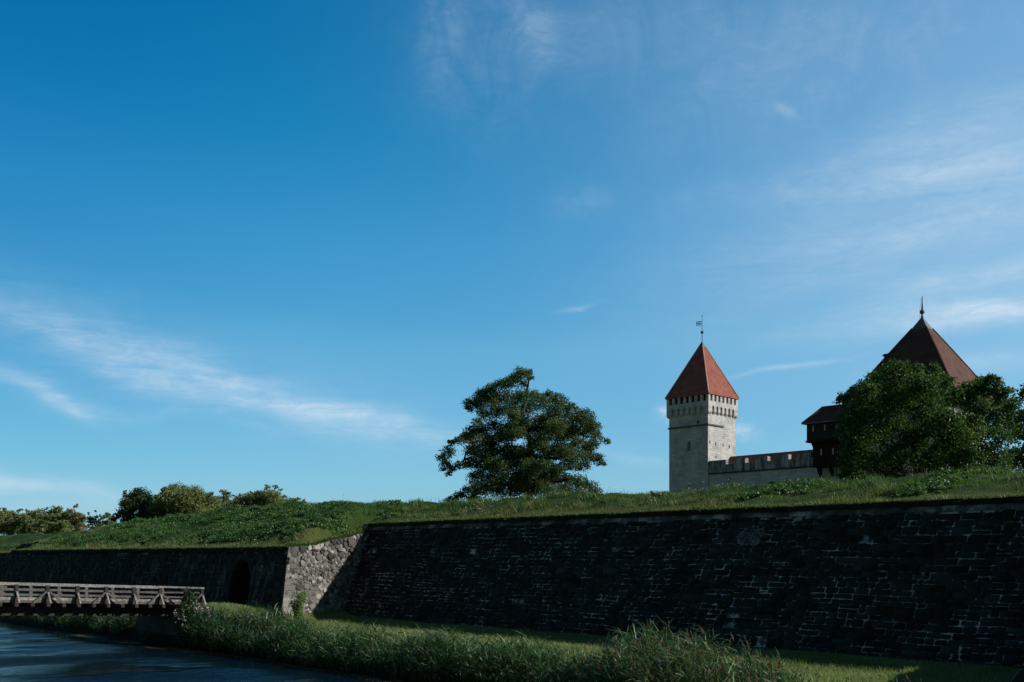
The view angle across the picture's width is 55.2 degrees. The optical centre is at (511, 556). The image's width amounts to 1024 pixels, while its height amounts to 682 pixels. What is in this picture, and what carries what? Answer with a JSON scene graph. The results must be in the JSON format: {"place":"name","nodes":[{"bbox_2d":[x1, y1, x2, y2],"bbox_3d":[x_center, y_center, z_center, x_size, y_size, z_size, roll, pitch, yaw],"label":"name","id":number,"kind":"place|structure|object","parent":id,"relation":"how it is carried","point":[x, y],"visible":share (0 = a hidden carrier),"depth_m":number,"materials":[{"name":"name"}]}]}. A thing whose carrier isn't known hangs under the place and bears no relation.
{"place":"outdoors","nodes":[
{"label":"outdoors","id":0,"kind":"place"},
{"bbox_2d":[0,621,407,681],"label":"water","id":1,"kind":"structure","parent":0,"point":[28,653],"depth_m":50.77,"materials":[{"name":"blue liquid"}]},
{"bbox_2d":[71,634,403,681],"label":"duckweed","id":2,"kind":"object","parent":1,"relation":"on","point":[98,637],"visible":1,"depth_m":57.51,"materials":[{"name":"green plant"}]},
{"bbox_2d":[0,585,1018,681],"bbox_3d":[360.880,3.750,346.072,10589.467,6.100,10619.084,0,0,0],"label":"ground","id":3,"kind":"structure","parent":0,"point":[160,638],"depth_m":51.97,"materials":[{"name":"green plant"}]},
{"bbox_2d":[0,507,17,534],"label":"deciduous tree","id":4,"kind":"object","parent":3,"relation":"on","point":[4,522],"visible":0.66,"depth_m":214.27,"materials":[{"name":"green plant"}]},
{"bbox_2d":[0,543,35,581],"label":"curtain wall","id":5,"kind":"structure","parent":3,"relation":"on","point":[5,562],"depth_m":142.46,"materials":[{"name":"stone"}]},
{"bbox_2d":[30,505,69,533],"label":"deciduous tree","id":6,"kind":"object","parent":3,"relation":"on","point":[55,512],"visible":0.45,"depth_m":206.34,"materials":[{"name":"green plant"}]},
{"bbox_2d":[61,504,88,531],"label":"deciduous tree","id":7,"kind":"object","parent":3,"relation":"on","point":[77,519],"visible":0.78,"depth_m":204.60,"materials":[{"name":"green plant"}]},
{"bbox_2d":[86,510,100,529],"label":"deciduous tree","id":8,"kind":"object","parent":3,"relation":"on","point":[92,520],"visible":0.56,"depth_m":213.38,"materials":[{"name":"green plant"}]},
{"bbox_2d":[0,582,205,634],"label":"wooden bridge","id":9,"kind":"structure","parent":3,"relation":"on","point":[154,614],"depth_m":60.39,"materials":[{"name":"grey wood"}]},
{"bbox_2d":[96,512,117,526],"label":"deciduous tree","id":10,"kind":"object","parent":3,"relation":"on","point":[106,521],"visible":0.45,"depth_m":205.42,"materials":[{"name":"green plant"}]},
{"bbox_2d":[6,532,368,616],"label":"stone bastion","id":11,"kind":"object","parent":3,"relation":"on","point":[322,575],"visible":0.64,"depth_m":73.97,"materials":[{"name":"grey stone"}]},
{"bbox_2d":[174,586,202,639],"bbox_3d":[-20.572,3.844,62.221,1.961,4.007,1.983,0,0,0],"label":"climbing shrub","id":12,"kind":"object","parent":3,"relation":"on","point":[189,594],"visible":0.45,"depth_m":62.06,"materials":[{"name":"green plant"}]},
{"bbox_2d":[174,600,212,637],"bbox_3d":[-19.704,4.267,61.279,2.602,3.144,2.145,0,0,0],"label":"flowering shrub","id":13,"kind":"object","parent":3,"relation":"on","point":[197,608],"visible":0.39,"depth_m":60.87,"materials":[{"name":"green plant"}]},
{"bbox_2d":[211,610,255,630],"bbox_3d":[-16.589,4.393,59.454,3.069,2.290,2.150,0,0,-24],"label":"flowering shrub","id":14,"kind":"object","parent":3,"relation":"on","point":[236,619],"visible":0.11,"depth_m":59.52,"materials":[{"name":"green plant"}]},
{"bbox_2d":[280,495,306,502],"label":"deciduous tree","id":15,"kind":"object","parent":3,"relation":"on","point":[289,498],"visible":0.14,"depth_m":151.15,"materials":[{"name":"green plant"}]},
{"bbox_2d":[288,590,307,620],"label":"sapling","id":16,"kind":"object","parent":3,"relation":"on","point":[298,606],"visible":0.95,"depth_m":65.86,"materials":[{"name":"green plant"}]},
{"bbox_2d":[0,593,908,681],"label":"reeds","id":17,"kind":"object","parent":3,"relation":"on","point":[302,644],"visible":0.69,"depth_m":43.37,"materials":[{"name":"green plant"}]},
{"bbox_2d":[53,597,921,681],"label":"reed plumes","id":18,"kind":"object","parent":17,"relation":"on","point":[675,655],"visible":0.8,"depth_m":35.13,"materials":[{"name":"green plant"}]},
{"bbox_2d":[344,496,1023,667],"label":"curtain wall","id":19,"kind":"structure","parent":3,"relation":"on","point":[935,580],"depth_m":48.68,"materials":[{"name":"stone"}]},
{"bbox_2d":[840,296,1003,476],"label":"corner tower","id":20,"kind":"structure","parent":3,"relation":"on","point":[923,341],"depth_m":127.73,"materials":[{"name":"tile"}]},
{"bbox_2d":[1009,662,1023,681],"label":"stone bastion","id":21,"kind":"object","parent":3,"relation":"on","point":[1019,676],"visible":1,"depth_m":32.50,"materials":[{"name":"grey stone"}]},
{"bbox_2d":[0,465,1023,552],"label":"embankment","id":22,"kind":"structure","parent":0,"point":[29,538],"depth_m":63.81,"materials":[{"name":"green plant"}]},
{"bbox_2d":[8,508,37,534],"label":"deciduous tree","id":23,"kind":"object","parent":22,"relation":"on","point":[16,527],"visible":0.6,"depth_m":211.26,"materials":[{"name":"green plant"}]},
{"bbox_2d":[22,519,48,533],"bbox_3d":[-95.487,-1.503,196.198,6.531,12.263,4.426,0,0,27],"label":"bush","id":24,"kind":"object","parent":22,"relation":"on","point":[38,526],"visible":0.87,"depth_m":195.07,"materials":[{"name":"green plant"}]},
{"bbox_2d":[46,519,74,533],"bbox_3d":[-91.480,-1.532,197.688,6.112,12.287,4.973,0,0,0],"label":"bush","id":25,"kind":"object","parent":22,"relation":"on","point":[60,525],"visible":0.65,"depth_m":196.89,"materials":[{"name":"green plant"}]},
{"bbox_2d":[110,486,155,522],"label":"deciduous tree","id":26,"kind":"object","parent":22,"relation":"on","point":[134,504],"visible":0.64,"depth_m":148.33,"materials":[{"name":"green plant"}]},
{"bbox_2d":[145,481,221,517],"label":"deciduous tree","id":27,"kind":"object","parent":22,"relation":"on","point":[173,499],"visible":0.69,"depth_m":145.23,"materials":[{"name":"green plant"}]},
{"bbox_2d":[212,489,237,509],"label":"deciduous tree","id":28,"kind":"object","parent":22,"relation":"on","point":[225,501],"visible":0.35,"depth_m":155.34,"materials":[{"name":"green plant"}]},
{"bbox_2d":[227,491,261,507],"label":"deciduous tree","id":29,"kind":"object","parent":22,"relation":"on","point":[240,500],"visible":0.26,"depth_m":151.41,"materials":[{"name":"green plant"}]},
{"bbox_2d":[242,485,289,506],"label":"deciduous tree","id":30,"kind":"object","parent":22,"relation":"on","point":[266,497],"visible":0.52,"depth_m":149.58,"materials":[{"name":"green plant"}]},
{"bbox_2d":[29,467,1006,546],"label":"weeds","id":31,"kind":"object","parent":22,"relation":"on","point":[241,514],"visible":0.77,"depth_m":79.75,"materials":[{"name":"green plant"}]},
{"bbox_2d":[14,493,1023,551],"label":"edge grass","id":32,"kind":"structure","parent":22,"relation":"on","point":[422,520],"depth_m":65.06,"materials":[{"name":"green plant"}]},
{"bbox_2d":[434,366,610,501],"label":"broad oak","id":33,"kind":"object","parent":22,"relation":"on","point":[526,463],"visible":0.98,"depth_m":98.40,"materials":[{"name":"green plant"}]},
{"bbox_2d":[155,463,1019,519],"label":"weed stalks","id":34,"kind":"object","parent":22,"relation":"on","point":[689,493],"visible":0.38,"depth_m":58.80,"materials":[{"name":"green plant"}]},
{"bbox_2d":[263,461,1020,506],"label":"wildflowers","id":35,"kind":"object","parent":22,"relation":"on","point":[687,488],"visible":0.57,"depth_m":58.44,"materials":[{"name":"plant"}]},
{"bbox_2d":[708,450,855,489],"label":"castle wall","id":36,"kind":"structure","parent":22,"relation":"on","point":[758,469],"depth_m":143.23,"materials":[{"name":"stone"}]},
{"bbox_2d":[801,404,858,477],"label":"timber turret","id":37,"kind":"object","parent":36,"relation":"attached to","point":[821,429],"visible":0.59,"depth_m":133.99,"materials":[{"name":"red wood"}]},
{"bbox_2d":[831,358,986,483],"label":"leafy tree","id":38,"kind":"object","parent":22,"relation":"on","point":[861,427],"visible":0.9,"depth_m":85.98,"materials":[{"name":"green plant"}]},
{"bbox_2d":[946,372,1023,471],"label":"leafy tree","id":39,"kind":"object","parent":22,"relation":"on","point":[980,387],"visible":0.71,"depth_m":91.45,"materials":[{"name":"green plant"}]},
{"bbox_2d":[1009,383,1023,472],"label":"leafy tree","id":40,"kind":"object","parent":22,"relation":"on","point":[1019,418],"visible":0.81,"depth_m":81.84,"materials":[{"name":"green plant"}]},
{"bbox_2d":[0,0,1023,534],"label":"sky","id":41,"kind":"structure","parent":0,"point":[246,246],"materials":[{"name":"blue"}]},
{"bbox_2d":[665,316,738,492],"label":"castle tower","id":42,"kind":"structure","parent":0,"point":[701,397],"depth_m":152.82,"materials":[{"name":"stone"}]}
]}

